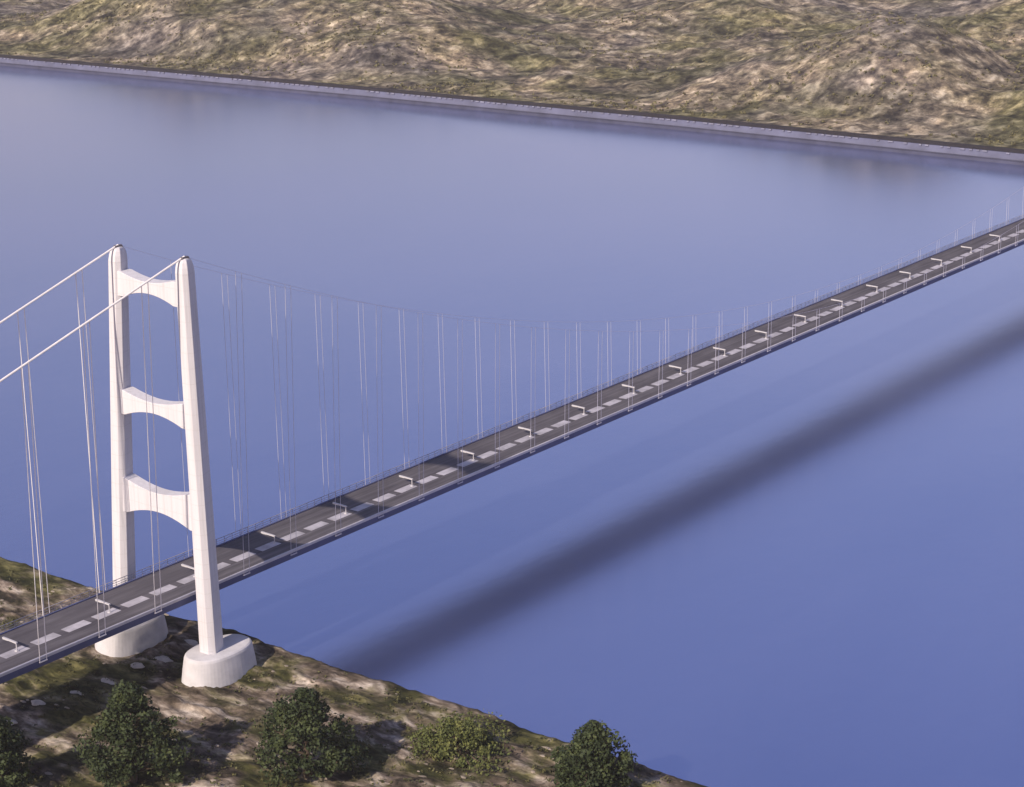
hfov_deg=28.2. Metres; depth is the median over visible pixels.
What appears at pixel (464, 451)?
lamp post
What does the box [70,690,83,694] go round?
flat rock
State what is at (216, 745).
rubble
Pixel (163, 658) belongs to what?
flat rock
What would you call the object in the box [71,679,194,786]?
tree
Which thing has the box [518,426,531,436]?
lamp post
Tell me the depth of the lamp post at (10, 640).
898.15 m
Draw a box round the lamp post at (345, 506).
[333,502,347,513]
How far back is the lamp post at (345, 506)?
1062.85 m
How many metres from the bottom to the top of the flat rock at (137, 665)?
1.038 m
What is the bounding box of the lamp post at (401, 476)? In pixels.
[399,475,413,486]
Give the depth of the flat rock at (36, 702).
929.65 m
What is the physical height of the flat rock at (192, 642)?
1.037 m
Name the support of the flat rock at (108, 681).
on the ground
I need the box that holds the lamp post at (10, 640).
[2,637,18,651]
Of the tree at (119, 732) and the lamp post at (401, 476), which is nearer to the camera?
the tree at (119, 732)
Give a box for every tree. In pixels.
[0,715,37,786]
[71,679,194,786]
[252,687,372,786]
[549,720,637,786]
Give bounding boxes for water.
[0,66,1023,786]
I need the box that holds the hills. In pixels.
[0,0,1023,148]
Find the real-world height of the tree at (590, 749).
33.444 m
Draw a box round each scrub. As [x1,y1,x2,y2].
[0,0,1023,144]
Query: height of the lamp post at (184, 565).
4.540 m
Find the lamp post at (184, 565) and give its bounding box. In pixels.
[181,564,194,576]
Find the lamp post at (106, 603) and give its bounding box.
[95,599,111,612]
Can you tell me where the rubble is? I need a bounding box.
[0,587,682,786]
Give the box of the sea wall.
[0,54,1023,165]
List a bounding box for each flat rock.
[31,700,45,705]
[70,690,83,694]
[101,678,115,684]
[130,662,144,668]
[153,655,172,662]
[185,639,197,645]
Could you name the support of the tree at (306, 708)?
on the ground
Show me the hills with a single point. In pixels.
(952, 102)
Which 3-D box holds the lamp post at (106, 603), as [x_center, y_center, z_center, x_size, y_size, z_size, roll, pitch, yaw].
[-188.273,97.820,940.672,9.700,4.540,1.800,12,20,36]
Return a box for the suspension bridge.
[0,187,1023,687]
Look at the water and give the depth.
1406.99 m
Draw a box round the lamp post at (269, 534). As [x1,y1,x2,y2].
[261,531,276,543]
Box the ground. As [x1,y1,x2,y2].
[0,557,706,786]
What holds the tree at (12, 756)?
on the ground
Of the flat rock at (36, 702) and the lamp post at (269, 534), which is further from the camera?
the lamp post at (269, 534)
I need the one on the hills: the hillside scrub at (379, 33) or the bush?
the hillside scrub at (379, 33)
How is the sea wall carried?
in the water
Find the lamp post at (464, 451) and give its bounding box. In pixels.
[461,450,474,460]
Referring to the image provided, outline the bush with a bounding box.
[408,708,514,777]
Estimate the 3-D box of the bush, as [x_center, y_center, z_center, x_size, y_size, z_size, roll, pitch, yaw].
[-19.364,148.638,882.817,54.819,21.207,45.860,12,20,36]

